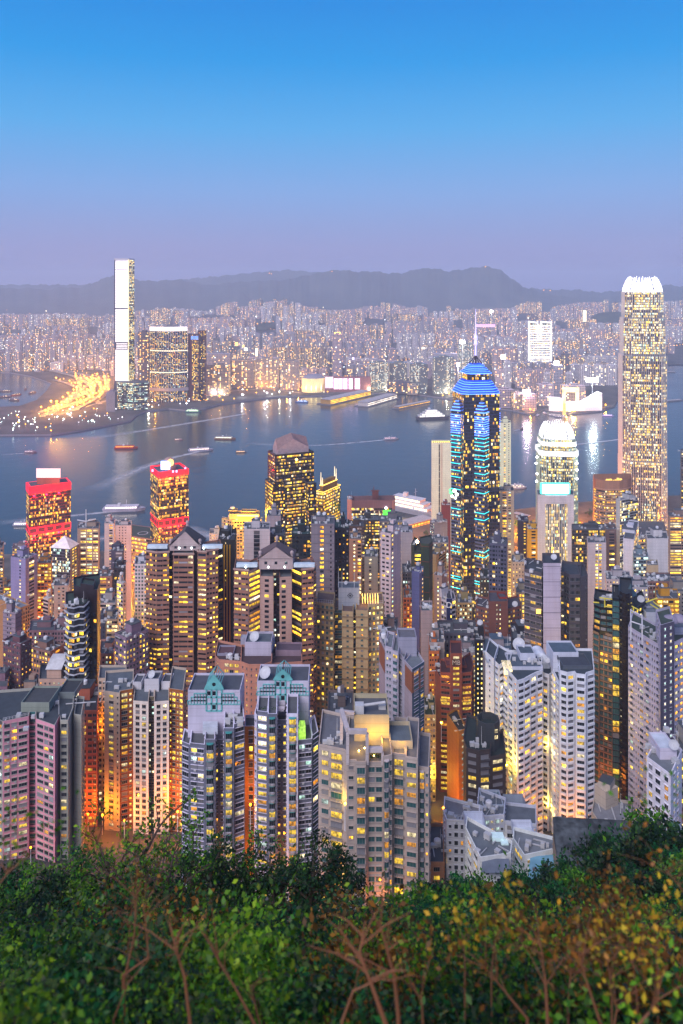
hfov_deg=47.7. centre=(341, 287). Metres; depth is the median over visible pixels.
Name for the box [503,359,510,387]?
tower block
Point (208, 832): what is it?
window
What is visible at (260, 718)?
window
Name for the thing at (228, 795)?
window
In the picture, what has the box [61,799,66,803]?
window
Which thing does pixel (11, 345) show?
tower block
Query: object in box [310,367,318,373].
tower block
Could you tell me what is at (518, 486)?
ferry
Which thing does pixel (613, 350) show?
tower block
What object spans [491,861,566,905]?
tree
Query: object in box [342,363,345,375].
tower block
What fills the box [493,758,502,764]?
window
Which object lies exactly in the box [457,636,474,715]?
apartment tower
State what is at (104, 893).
withered bush
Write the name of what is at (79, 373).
road
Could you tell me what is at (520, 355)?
tower block
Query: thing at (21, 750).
window
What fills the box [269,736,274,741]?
window
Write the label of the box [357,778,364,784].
window
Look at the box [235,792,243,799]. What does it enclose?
window
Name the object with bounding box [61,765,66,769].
window
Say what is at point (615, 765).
window
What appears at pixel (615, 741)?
window
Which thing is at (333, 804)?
window
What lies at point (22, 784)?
window
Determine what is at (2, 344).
tower block
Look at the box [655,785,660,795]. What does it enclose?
window
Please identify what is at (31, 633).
window
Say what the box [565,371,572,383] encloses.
tower block
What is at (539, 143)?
sky
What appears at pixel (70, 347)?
tower block
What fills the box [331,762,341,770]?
window
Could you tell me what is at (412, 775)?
window
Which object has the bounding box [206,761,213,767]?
window
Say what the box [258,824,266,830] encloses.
window
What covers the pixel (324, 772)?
window
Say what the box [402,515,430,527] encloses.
pier
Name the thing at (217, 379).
tower block
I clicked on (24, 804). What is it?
window
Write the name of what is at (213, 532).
apartment tower
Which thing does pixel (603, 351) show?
tower block
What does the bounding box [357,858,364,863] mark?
window
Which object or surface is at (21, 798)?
window
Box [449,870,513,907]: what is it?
tree
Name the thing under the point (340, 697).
apartment tower
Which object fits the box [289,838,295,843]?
window
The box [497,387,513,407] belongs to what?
tower block
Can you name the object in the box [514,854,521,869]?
window
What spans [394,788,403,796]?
window
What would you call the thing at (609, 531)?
window
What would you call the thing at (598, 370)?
tower block
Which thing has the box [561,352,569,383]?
tower block
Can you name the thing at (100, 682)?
window
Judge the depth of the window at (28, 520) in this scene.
986.58 m
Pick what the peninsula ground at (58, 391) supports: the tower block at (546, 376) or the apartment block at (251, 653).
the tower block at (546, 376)
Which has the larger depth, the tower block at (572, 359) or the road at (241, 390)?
the tower block at (572, 359)
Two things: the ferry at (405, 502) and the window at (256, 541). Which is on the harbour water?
the ferry at (405, 502)
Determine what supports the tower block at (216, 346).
on the peninsula ground at (58, 391)
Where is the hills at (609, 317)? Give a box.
[591,312,620,322]
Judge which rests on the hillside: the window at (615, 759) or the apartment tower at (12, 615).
the apartment tower at (12, 615)
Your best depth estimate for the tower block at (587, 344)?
4211.82 m
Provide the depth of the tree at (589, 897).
69.53 m
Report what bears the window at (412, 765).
in the apartment tower at (374, 769)
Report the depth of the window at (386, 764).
252.26 m
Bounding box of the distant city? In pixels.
[0,299,682,375]
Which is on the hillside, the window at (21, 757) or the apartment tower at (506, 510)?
the apartment tower at (506, 510)
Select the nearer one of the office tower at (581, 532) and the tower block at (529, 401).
the office tower at (581, 532)
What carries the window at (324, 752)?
in the apartment tower at (374, 769)
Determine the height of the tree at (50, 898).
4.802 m
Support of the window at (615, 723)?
in the apartment tower at (612, 621)
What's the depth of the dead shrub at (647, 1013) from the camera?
5.59 m
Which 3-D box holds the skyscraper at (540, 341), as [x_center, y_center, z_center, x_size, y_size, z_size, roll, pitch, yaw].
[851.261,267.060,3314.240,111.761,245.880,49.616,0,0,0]
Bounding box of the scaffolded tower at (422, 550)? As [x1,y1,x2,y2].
[410,535,432,606]
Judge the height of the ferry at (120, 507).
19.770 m
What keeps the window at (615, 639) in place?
in the apartment tower at (612, 621)
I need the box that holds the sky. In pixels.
[0,0,682,292]
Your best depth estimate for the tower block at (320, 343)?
4013.73 m
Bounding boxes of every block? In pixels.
[0,335,6,339]
[0,339,5,351]
[0,350,4,370]
[0,591,29,666]
[4,577,10,596]
[5,350,14,371]
[6,339,14,350]
[7,335,15,339]
[8,340,14,350]
[15,339,24,351]
[15,350,24,371]
[16,334,24,339]
[25,334,32,357]
[33,328,40,335]
[33,334,41,350]
[34,351,44,371]
[38,654,65,685]
[40,340,47,360]
[42,334,50,357]
[49,340,56,360]
[50,361,64,371]
[51,334,59,357]
[58,340,64,360]
[60,333,67,353]
[67,340,73,360]
[68,333,75,354]
[73,325,80,332]
[76,333,83,353]
[76,339,82,360]
[84,333,91,354]
[95,339,103,347]
[104,339,112,346]
[106,389,117,411]
[115,522,151,582]
[117,380,147,410]
[134,346,137,355]
[134,358,137,378]
[134,363,135,379]
[138,330,149,399]
[206,341,211,352]
[206,352,230,388]
[206,363,229,395]
[214,341,219,351]
[215,631,302,716]
[222,341,227,352]
[231,353,237,359]
[231,358,254,387]
[238,349,245,357]
[255,357,278,387]
[269,335,275,347]
[269,346,277,356]
[277,337,283,347]
[278,346,285,374]
[280,359,299,389]
[284,337,290,347]
[286,346,293,358]
[291,337,296,347]
[294,346,301,368]
[296,303,300,324]
[297,337,303,345]
[300,367,308,385]
[302,346,309,373]
[304,337,310,345]
[310,346,317,368]
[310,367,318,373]
[311,337,317,345]
[316,340,325,346]
[318,346,326,368]
[319,367,328,376]
[325,376,370,391]
[327,340,332,347]
[327,348,332,372]
[333,333,341,375]
[342,341,345,361]
[342,347,344,359]
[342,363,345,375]
[346,340,354,353]
[346,357,353,375]
[347,347,354,357]
[347,363,355,375]
[355,340,364,356]
[355,359,360,375]
[357,363,366,375]
[365,340,374,356]
[368,347,375,358]
[369,360,387,390]
[375,340,383,357]
[378,347,385,360]
[387,380,409,392]
[388,348,395,360]
[389,361,406,380]
[397,333,403,355]
[403,361,411,377]
[404,333,411,346]
[407,383,417,394]
[409,362,427,391]
[412,333,419,346]
[412,381,426,393]
[420,333,426,347]
[424,361,430,378]
[427,333,434,345]
[428,356,432,376]
[433,352,456,385]
[433,355,453,393]
[435,335,437,345]
[438,334,445,339]
[443,796,479,885]
[447,334,454,344]
[450,346,456,352]
[457,343,472,382]
[474,358,484,365]
[476,337,483,354]
[477,788,536,858]
[485,337,492,348]
[493,346,500,374]
[495,336,502,347]
[495,368,503,386]
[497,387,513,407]
[501,342,508,347]
[502,348,508,367]
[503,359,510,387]
[504,336,511,342]
[509,342,515,347]
[509,347,517,361]
[510,332,518,342]
[511,361,521,382]
[511,390,522,409]
[515,369,524,387]
[516,342,523,362]
[518,348,521,362]
[519,332,527,342]
[522,361,533,369]
[522,391,536,409]
[524,341,527,351]
[524,351,527,361]
[525,368,533,391]
[534,361,544,369]
[534,368,543,391]
[536,382,553,405]
[544,371,549,382]
[545,361,553,368]
[550,363,562,396]
[555,348,560,360]
[558,340,566,352]
[560,383,585,400]
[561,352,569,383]
[562,387,578,400]
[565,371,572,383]
[567,340,575,355]
[570,356,574,363]
[570,363,579,380]
[576,340,585,356]
[576,356,584,362]
[580,363,591,385]
[583,340,589,349]
[589,347,598,355]
[590,340,598,348]
[591,773,632,824]
[592,363,604,385]
[599,347,608,355]
[605,363,616,385]
[609,347,618,367]
[639,521,665,548]
[655,583,678,614]
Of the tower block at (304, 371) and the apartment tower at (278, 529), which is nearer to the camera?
the apartment tower at (278, 529)
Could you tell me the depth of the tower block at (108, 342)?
4082.15 m
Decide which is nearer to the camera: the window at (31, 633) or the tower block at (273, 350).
the window at (31, 633)
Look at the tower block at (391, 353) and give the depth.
3543.29 m
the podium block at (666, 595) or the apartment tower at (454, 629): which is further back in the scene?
the podium block at (666, 595)
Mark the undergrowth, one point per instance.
(56, 955)
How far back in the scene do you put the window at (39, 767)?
325.66 m
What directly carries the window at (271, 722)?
in the apartment tower at (263, 760)
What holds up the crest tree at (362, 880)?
on the hillside
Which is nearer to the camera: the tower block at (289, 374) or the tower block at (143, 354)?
the tower block at (143, 354)
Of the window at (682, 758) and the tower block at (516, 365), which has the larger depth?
the tower block at (516, 365)
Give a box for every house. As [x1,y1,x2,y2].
[430,823,447,885]
[463,811,512,882]
[511,819,553,878]
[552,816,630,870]
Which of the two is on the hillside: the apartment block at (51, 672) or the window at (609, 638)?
the apartment block at (51, 672)
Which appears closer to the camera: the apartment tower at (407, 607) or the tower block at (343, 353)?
the apartment tower at (407, 607)
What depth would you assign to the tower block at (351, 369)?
3072.87 m
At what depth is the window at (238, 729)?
281.97 m
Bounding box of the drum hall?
[302,374,324,392]
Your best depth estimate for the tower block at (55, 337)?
4242.60 m
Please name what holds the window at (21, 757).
in the apartment tower at (42, 746)
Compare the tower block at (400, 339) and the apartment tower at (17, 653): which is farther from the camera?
the tower block at (400, 339)
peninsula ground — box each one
[0,307,682,364]
[0,365,617,435]
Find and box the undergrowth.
[0,804,682,1023]
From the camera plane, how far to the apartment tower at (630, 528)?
708.76 m
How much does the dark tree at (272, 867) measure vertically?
8.261 m
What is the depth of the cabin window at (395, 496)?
1347.68 m
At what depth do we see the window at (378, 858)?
252.94 m
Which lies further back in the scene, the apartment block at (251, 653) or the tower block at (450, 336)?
the tower block at (450, 336)
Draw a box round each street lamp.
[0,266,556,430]
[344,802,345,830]
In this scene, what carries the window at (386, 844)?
in the apartment tower at (374, 769)
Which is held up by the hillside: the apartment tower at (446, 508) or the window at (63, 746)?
the apartment tower at (446, 508)
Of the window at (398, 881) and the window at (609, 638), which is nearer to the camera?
the window at (398, 881)
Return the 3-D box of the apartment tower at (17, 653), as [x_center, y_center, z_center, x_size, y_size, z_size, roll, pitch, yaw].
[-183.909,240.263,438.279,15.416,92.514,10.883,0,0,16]
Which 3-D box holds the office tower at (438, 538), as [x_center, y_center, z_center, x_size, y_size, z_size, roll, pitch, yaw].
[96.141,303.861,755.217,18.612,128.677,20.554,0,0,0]
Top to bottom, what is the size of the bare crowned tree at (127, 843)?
11.024 m
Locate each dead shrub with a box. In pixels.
[95,927,151,1023]
[99,852,160,1023]
[118,864,170,1022]
[125,910,207,1023]
[194,897,255,1023]
[237,971,271,1023]
[306,906,409,1023]
[335,878,410,1023]
[341,954,425,1023]
[391,942,435,1023]
[400,882,528,1023]
[481,867,615,1023]
[531,868,649,1023]
[570,863,682,1014]
[632,962,682,1023]
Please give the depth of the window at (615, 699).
399.39 m
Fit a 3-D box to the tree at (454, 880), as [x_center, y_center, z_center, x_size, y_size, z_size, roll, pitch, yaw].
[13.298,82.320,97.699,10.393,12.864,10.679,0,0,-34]
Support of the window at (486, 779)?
in the apartment tower at (484, 758)
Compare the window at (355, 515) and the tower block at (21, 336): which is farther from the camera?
the tower block at (21, 336)
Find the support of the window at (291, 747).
in the apartment tower at (263, 760)
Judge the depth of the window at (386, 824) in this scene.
252.26 m
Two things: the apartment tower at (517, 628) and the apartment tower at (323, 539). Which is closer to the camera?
the apartment tower at (517, 628)
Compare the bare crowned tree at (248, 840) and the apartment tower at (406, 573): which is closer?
the bare crowned tree at (248, 840)
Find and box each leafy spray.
[0,785,78,886]
[420,878,513,1023]
[453,869,575,1023]
[551,897,682,1023]
[577,924,678,1023]
[592,871,682,1023]
[602,766,682,826]
[602,793,682,900]
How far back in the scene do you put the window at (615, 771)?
399.44 m
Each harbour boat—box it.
[24,449,36,452]
[383,436,397,439]
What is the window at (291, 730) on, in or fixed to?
in the apartment tower at (263, 760)
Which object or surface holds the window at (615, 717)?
in the apartment tower at (612, 621)
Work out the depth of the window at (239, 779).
281.97 m
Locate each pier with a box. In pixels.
[317,390,373,405]
[355,393,398,407]
[392,400,431,409]
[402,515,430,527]
[514,512,530,516]
[667,399,682,401]
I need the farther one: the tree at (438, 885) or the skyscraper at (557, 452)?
the skyscraper at (557, 452)
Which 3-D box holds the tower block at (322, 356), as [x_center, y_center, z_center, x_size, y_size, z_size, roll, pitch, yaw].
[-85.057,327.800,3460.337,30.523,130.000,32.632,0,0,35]
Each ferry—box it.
[12,519,25,525]
[102,500,145,511]
[188,447,212,451]
[214,435,235,439]
[295,399,307,402]
[394,488,430,516]
[511,483,526,488]
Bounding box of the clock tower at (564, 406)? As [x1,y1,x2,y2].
[563,398,565,414]
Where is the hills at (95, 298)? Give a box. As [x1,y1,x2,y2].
[0,275,267,315]
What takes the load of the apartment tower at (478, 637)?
on the hillside
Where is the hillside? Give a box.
[0,495,682,1023]
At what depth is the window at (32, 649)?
494.51 m
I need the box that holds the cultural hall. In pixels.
[545,391,601,410]
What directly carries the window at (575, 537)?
in the office tower at (581, 532)
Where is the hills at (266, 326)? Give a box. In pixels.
[256,322,275,329]
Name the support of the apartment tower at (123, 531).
on the hillside
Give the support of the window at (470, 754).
in the apartment tower at (484, 758)
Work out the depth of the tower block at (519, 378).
2988.91 m
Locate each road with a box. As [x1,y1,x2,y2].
[32,366,94,416]
[37,376,95,412]
[45,370,110,381]
[48,364,103,376]
[49,378,81,414]
[51,378,100,409]
[54,379,101,403]
[56,400,105,414]
[65,374,109,410]
[75,381,104,408]
[150,389,299,404]
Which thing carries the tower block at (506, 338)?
on the peninsula ground at (58, 391)
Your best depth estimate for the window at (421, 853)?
255.55 m
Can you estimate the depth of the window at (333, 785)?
258.81 m
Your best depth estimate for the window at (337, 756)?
258.81 m
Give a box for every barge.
[114,444,137,448]
[185,408,201,411]
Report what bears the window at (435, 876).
in the town house at (437, 852)
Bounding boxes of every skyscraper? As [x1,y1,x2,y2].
[114,258,134,390]
[449,310,499,621]
[528,321,551,362]
[535,421,578,523]
[618,276,667,529]
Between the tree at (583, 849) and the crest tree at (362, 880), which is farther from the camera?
the tree at (583, 849)
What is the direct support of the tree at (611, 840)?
on the hillside
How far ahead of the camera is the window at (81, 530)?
819.90 m
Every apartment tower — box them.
[0,538,5,593]
[0,666,10,689]
[0,679,95,862]
[2,629,31,688]
[3,598,21,638]
[11,545,36,620]
[12,540,28,555]
[12,673,41,688]
[27,615,55,644]
[32,635,64,674]
[37,552,52,618]
[43,589,53,616]
[51,574,72,618]
[54,613,65,651]
[64,573,99,701]
[75,679,101,826]
[98,566,112,596]
[98,665,185,833]
[100,587,116,611]
[100,608,107,641]
[100,636,114,664]
[101,606,120,637]
[104,514,116,568]
[111,518,131,620]
[111,540,123,587]
[113,557,127,592]
[114,618,147,677]
[117,572,125,630]
[134,552,145,627]
[145,520,222,728]
[149,327,187,402]
[182,660,317,901]
[188,330,205,400]
[209,525,219,540]
[216,525,236,642]
[233,536,316,717]
[244,516,269,571]
[267,503,281,526]
[270,521,284,543]
[292,519,309,558]
[311,511,336,596]
[316,567,384,743]
[318,693,430,912]
[328,685,352,712]
[335,511,348,597]
[349,516,364,597]
[349,528,360,597]
[358,509,378,591]
[364,547,377,597]
[373,624,423,731]
[379,510,401,591]
[380,519,400,627]
[384,613,397,634]
[399,521,412,627]
[402,561,410,627]
[403,584,411,627]
[411,562,422,653]
[420,600,432,694]
[424,692,435,800]
[427,622,444,659]
[429,631,439,694]
[429,640,473,792]
[431,440,450,519]
[433,543,445,622]
[434,561,447,621]
[437,618,475,656]
[441,499,450,583]
[447,708,465,799]
[457,586,472,619]
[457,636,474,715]
[463,712,505,803]
[474,619,483,716]
[475,591,520,636]
[480,564,488,596]
[483,632,510,711]
[483,637,594,833]
[489,530,507,595]
[500,416,510,485]
[500,483,513,596]
[510,619,523,649]
[511,551,525,596]
[514,578,523,618]
[516,513,527,566]
[519,553,587,653]
[524,520,537,559]
[587,534,605,651]
[593,577,660,799]
[604,521,618,570]
[604,565,629,591]
[614,520,644,576]
[627,575,654,600]
[628,606,682,820]
[633,544,651,577]
[643,730,681,829]
[644,526,668,571]
[645,572,670,601]
[646,559,657,571]
[663,719,682,825]
[669,576,682,614]
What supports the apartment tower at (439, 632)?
on the hillside
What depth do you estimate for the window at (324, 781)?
260.14 m
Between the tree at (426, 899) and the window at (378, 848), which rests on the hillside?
the tree at (426, 899)
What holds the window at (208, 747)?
in the apartment tower at (263, 760)
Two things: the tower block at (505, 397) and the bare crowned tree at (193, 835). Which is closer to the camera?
the bare crowned tree at (193, 835)
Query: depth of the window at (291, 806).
278.96 m
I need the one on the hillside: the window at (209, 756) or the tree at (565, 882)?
the tree at (565, 882)
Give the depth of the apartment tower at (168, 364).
2621.21 m
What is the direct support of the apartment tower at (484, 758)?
on the hillside
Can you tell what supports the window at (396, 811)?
in the apartment tower at (374, 769)
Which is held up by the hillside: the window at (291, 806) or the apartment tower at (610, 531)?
the apartment tower at (610, 531)
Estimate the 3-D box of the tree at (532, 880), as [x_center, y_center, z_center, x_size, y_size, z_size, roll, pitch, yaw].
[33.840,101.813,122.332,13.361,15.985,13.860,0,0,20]
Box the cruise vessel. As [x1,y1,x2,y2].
[415,407,449,419]
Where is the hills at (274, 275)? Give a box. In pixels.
[0,269,317,289]
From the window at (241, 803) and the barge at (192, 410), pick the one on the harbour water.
the barge at (192, 410)
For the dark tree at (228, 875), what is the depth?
45.70 m
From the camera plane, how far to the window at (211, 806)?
279.98 m
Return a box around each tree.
[0,859,65,934]
[0,869,38,917]
[0,876,35,930]
[1,852,42,924]
[7,868,75,945]
[24,851,114,910]
[33,843,101,922]
[46,799,170,905]
[48,878,122,937]
[64,842,124,925]
[77,787,212,904]
[83,871,143,936]
[94,864,157,912]
[114,879,175,938]
[120,816,223,933]
[121,844,176,931]
[135,849,202,919]
[144,808,246,901]
[149,888,214,922]
[161,826,253,922]
[173,856,231,925]
[179,820,294,914]
[187,849,257,921]
[197,894,242,924]
[228,834,325,921]
[230,846,299,917]
[234,828,321,928]
[237,902,278,927]
[262,826,352,923]
[279,840,363,921]
[297,837,365,929]
[315,848,373,913]
[335,913,358,932]
[376,899,417,916]
[386,871,439,913]
[388,879,460,906]
[393,897,439,927]
[407,871,482,905]
[415,889,457,917]
[435,876,494,905]
[441,895,487,912]
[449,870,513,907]
[461,867,527,898]
[477,894,509,917]
[482,876,535,901]
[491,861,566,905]
[492,890,518,914]
[496,861,538,890]
[510,890,561,917]
[519,858,554,904]
[529,851,580,881]
[539,878,585,914]
[546,861,603,889]
[552,884,602,908]
[557,861,615,897]
[560,830,645,878]
[562,859,648,901]
[577,887,620,921]
[578,822,650,879]
[581,833,651,885]
[582,817,678,876]
[592,874,648,913]
[596,796,680,883]
[605,841,682,907]
[610,867,679,924]
[621,812,682,872]
[627,862,682,916]
[646,848,682,908]
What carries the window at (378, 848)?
in the apartment tower at (374, 769)
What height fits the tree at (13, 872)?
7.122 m
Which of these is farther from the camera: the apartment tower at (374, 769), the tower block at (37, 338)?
the tower block at (37, 338)
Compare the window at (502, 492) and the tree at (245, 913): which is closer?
the tree at (245, 913)
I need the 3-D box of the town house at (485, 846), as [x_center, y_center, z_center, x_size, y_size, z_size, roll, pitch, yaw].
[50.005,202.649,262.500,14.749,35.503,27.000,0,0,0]
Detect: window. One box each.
[0,545,3,593]
[0,699,83,862]
[3,642,30,688]
[4,588,10,595]
[18,734,26,739]
[18,741,26,746]
[18,747,26,753]
[18,754,26,759]
[18,761,26,766]
[18,768,26,773]
[18,775,26,780]
[18,781,26,787]
[18,788,26,794]
[18,795,26,800]
[18,802,26,807]
[18,816,26,821]
[18,822,26,828]
[19,557,33,619]
[19,720,26,725]
[19,809,26,814]
[21,607,28,636]
[26,489,70,558]
[30,632,53,642]
[32,649,58,674]
[36,764,42,770]
[38,565,50,617]
[43,599,50,615]
[51,547,75,595]
[55,632,65,651]
[58,588,63,615]
[61,723,66,727]
[61,730,66,734]
[61,737,66,741]
[61,744,66,748]
[61,751,66,755]
[61,758,66,762]
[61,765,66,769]
[61,771,66,775]
[61,778,66,782]
[61,792,66,796]
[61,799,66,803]
[61,806,66,810]
[61,813,66,817]
[61,833,66,837]
[65,586,95,701]
[81,530,97,575]
[98,673,185,832]
[100,578,109,595]
[100,599,116,610]
[107,621,116,635]
[109,523,114,566]
[114,570,123,592]
[114,632,147,674]
[117,383,146,409]
[117,584,124,630]
[129,260,133,380]
[132,538,151,581]
[135,566,145,627]
[146,550,221,725]
[150,331,186,400]
[150,472,187,542]
[182,705,317,901]
[192,331,203,399]
[206,744,213,750]
[206,752,213,758]
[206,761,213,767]
[206,769,213,775]
[206,778,213,784]
[206,786,213,792]
[206,794,213,800]
[206,803,213,809]
[206,811,213,817]
[206,820,213,826]
[206,828,213,834]
[206,837,213,843]
[215,652,302,713]
[222,520,249,558]
[225,542,225,640]
[226,733,231,738]
[226,742,231,747]
[226,750,231,755]
[226,759,231,764]
[226,767,231,772]
[226,776,231,781]
[226,784,231,789]
[226,793,231,798]
[226,801,231,806]
[226,810,231,815]
[226,818,231,823]
[226,827,231,832]
[234,568,315,716]
[235,725,243,732]
[235,734,243,741]
[235,742,243,749]
[235,750,243,757]
[235,759,243,766]
[235,767,243,774]
[235,775,243,783]
[235,784,243,791]
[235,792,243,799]
[235,800,243,808]
[235,809,243,816]
[235,817,243,825]
[235,825,243,833]
[235,834,243,841]
[235,842,243,849]
[254,531,259,561]
[258,790,266,796]
[258,799,266,805]
[258,807,266,813]
[258,815,266,822]
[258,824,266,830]
[265,453,315,556]
[269,719,274,724]
[269,726,275,733]
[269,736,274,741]
[269,743,275,750]
[269,753,275,758]
[269,760,275,767]
[269,768,275,775]
[269,778,274,783]
[269,785,275,792]
[269,795,274,800]
[269,802,275,809]
[269,810,275,817]
[269,819,275,826]
[269,827,275,834]
[270,537,283,543]
[289,719,295,724]
[289,728,295,733]
[289,736,295,741]
[289,745,295,750]
[289,753,295,758]
[289,762,295,766]
[289,770,295,775]
[289,778,295,783]
[289,787,295,792]
[289,795,295,800]
[289,804,295,809]
[289,812,295,817]
[289,821,295,826]
[289,829,295,834]
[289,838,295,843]
[289,846,295,851]
[293,536,309,558]
[316,486,340,518]
[316,600,383,743]
[320,526,331,589]
[321,736,430,907]
[321,749,328,756]
[321,759,328,766]
[321,768,328,775]
[321,778,328,785]
[321,788,328,795]
[321,797,328,804]
[321,807,328,814]
[321,817,328,824]
[321,826,328,833]
[330,752,341,761]
[330,772,341,780]
[330,801,341,809]
[330,811,341,819]
[331,391,370,403]
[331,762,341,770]
[331,782,341,790]
[331,791,341,799]
[331,821,341,829]
[331,830,341,838]
[336,530,347,595]
[350,528,363,597]
[352,508,391,519]
[353,541,360,596]
[357,767,364,774]
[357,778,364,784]
[357,788,364,794]
[357,798,364,804]
[357,808,364,814]
[357,818,364,823]
[357,828,364,833]
[357,838,364,843]
[357,848,364,853]
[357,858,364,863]
[364,522,378,591]
[368,395,396,405]
[368,766,374,772]
[368,776,374,782]
[368,786,374,792]
[368,796,374,802]
[368,806,374,812]
[368,816,374,822]
[368,826,374,832]
[368,836,374,842]
[368,846,374,851]
[368,865,374,871]
[376,826,381,832]
[376,836,381,842]
[376,846,381,851]
[376,856,381,861]
[376,865,381,871]
[378,646,406,720]
[382,535,392,616]
[384,761,388,768]
[384,771,388,778]
[384,781,388,788]
[384,791,388,798]
[384,801,388,808]
[384,811,388,818]
[384,821,388,828]
[384,831,388,838]
[384,841,388,848]
[384,851,388,858]
[384,861,388,868]
[394,758,403,766]
[394,769,403,776]
[394,778,403,786]
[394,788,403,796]
[394,798,403,806]
[394,808,403,816]
[394,818,403,825]
[394,828,403,835]
[394,838,403,845]
[394,848,403,855]
[394,857,403,865]
[394,867,403,875]
[395,496,426,511]
[404,600,411,627]
[406,761,415,768]
[406,771,415,778]
[406,781,415,788]
[406,791,415,798]
[406,801,415,808]
[406,811,415,818]
[406,821,415,828]
[406,831,415,838]
[406,841,415,848]
[406,850,415,858]
[406,860,415,868]
[406,870,415,877]
[415,544,420,565]
[419,810,424,819]
[419,820,424,829]
[419,830,423,838]
[419,849,424,858]
[420,410,444,416]
[430,654,438,690]
[433,866,439,871]
[433,875,439,880]
[437,578,438,619]
[439,551,444,568]
[441,675,449,678]
[441,680,449,683]
[441,685,449,689]
[441,691,449,694]
[441,707,449,710]
[442,601,454,619]
[446,636,473,656]
[451,372,498,621]
[458,605,470,618]
[462,675,470,678]
[462,691,470,694]
[463,680,470,683]
[468,752,475,757]
[468,759,475,765]
[468,767,475,773]
[468,775,475,780]
[468,782,475,788]
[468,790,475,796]
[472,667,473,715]
[474,634,481,713]
[476,600,520,636]
[481,753,488,759]
[481,762,488,767]
[481,769,488,775]
[481,777,488,782]
[481,785,488,789]
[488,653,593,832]
[490,545,505,590]
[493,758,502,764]
[493,766,502,771]
[493,773,502,779]
[493,781,502,787]
[502,492,510,595]
[504,424,508,483]
[507,832,512,838]
[513,564,522,594]
[514,845,521,861]
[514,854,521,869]
[519,595,523,618]
[524,560,587,647]
[529,324,550,362]
[531,531,535,558]
[540,439,574,490]
[545,504,566,561]
[572,531,604,569]
[593,487,631,523]
[595,544,600,588]
[600,586,646,794]
[609,531,613,570]
[612,600,618,606]
[612,606,618,612]
[612,612,618,618]
[612,618,618,624]
[612,624,618,630]
[612,630,618,636]
[612,636,618,642]
[612,642,618,648]
[612,648,618,654]
[612,654,618,660]
[612,660,618,666]
[612,666,618,672]
[612,672,618,678]
[612,678,618,684]
[612,684,618,690]
[612,690,618,696]
[612,696,618,702]
[612,702,618,708]
[612,708,618,714]
[612,714,618,720]
[612,720,618,726]
[612,726,618,732]
[612,732,618,738]
[612,738,618,744]
[612,744,618,750]
[612,750,618,756]
[612,756,618,762]
[612,762,618,768]
[612,768,618,774]
[620,498,636,570]
[622,292,666,529]
[628,618,682,820]
[634,527,638,545]
[634,558,647,575]
[648,583,667,600]
[655,767,660,776]
[655,776,660,785]
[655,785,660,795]
[655,795,660,804]
[658,601,678,614]
[670,518,682,575]
[681,454,682,506]
[682,758,682,825]
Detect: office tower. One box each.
[26,468,70,559]
[50,536,78,616]
[77,518,99,575]
[150,457,188,542]
[222,506,260,558]
[265,433,315,556]
[316,466,340,518]
[347,486,394,519]
[430,512,446,535]
[431,534,448,588]
[439,583,455,619]
[537,483,573,565]
[572,521,604,570]
[593,473,631,523]
[616,490,636,570]
[668,507,682,577]
[679,449,682,507]
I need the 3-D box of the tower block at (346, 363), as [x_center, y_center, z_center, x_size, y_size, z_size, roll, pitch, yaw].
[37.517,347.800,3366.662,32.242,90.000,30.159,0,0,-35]
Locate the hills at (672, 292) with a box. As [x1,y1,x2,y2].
[530,284,682,311]
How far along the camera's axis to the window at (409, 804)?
253.44 m
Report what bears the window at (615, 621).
in the apartment tower at (612, 621)
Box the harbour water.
[0,365,682,553]
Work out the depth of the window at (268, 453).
858.83 m
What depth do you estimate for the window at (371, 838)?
252.88 m
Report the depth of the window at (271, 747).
279.98 m
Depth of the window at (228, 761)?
278.96 m
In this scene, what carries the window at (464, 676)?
in the apartment tower at (454, 680)
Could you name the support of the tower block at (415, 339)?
on the peninsula ground at (676, 358)
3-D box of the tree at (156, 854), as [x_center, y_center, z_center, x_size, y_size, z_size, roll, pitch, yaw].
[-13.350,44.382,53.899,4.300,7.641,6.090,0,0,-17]
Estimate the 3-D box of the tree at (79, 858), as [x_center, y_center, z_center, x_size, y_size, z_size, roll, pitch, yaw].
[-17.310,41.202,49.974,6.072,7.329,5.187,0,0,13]
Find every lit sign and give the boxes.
[476,324,494,326]
[583,310,585,321]
[586,378,598,393]
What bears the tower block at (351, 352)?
on the peninsula ground at (58, 391)
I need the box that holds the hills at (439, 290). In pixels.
[238,266,588,312]
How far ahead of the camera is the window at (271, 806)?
279.98 m
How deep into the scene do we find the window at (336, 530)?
544.98 m
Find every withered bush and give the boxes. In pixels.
[91,844,169,968]
[506,895,649,1023]
[557,853,653,1003]
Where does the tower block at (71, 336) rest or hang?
on the peninsula ground at (676, 358)
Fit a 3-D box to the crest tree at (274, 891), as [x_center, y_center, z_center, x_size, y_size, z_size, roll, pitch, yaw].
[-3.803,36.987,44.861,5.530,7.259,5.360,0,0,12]
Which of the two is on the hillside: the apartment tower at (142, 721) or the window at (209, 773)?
the apartment tower at (142, 721)

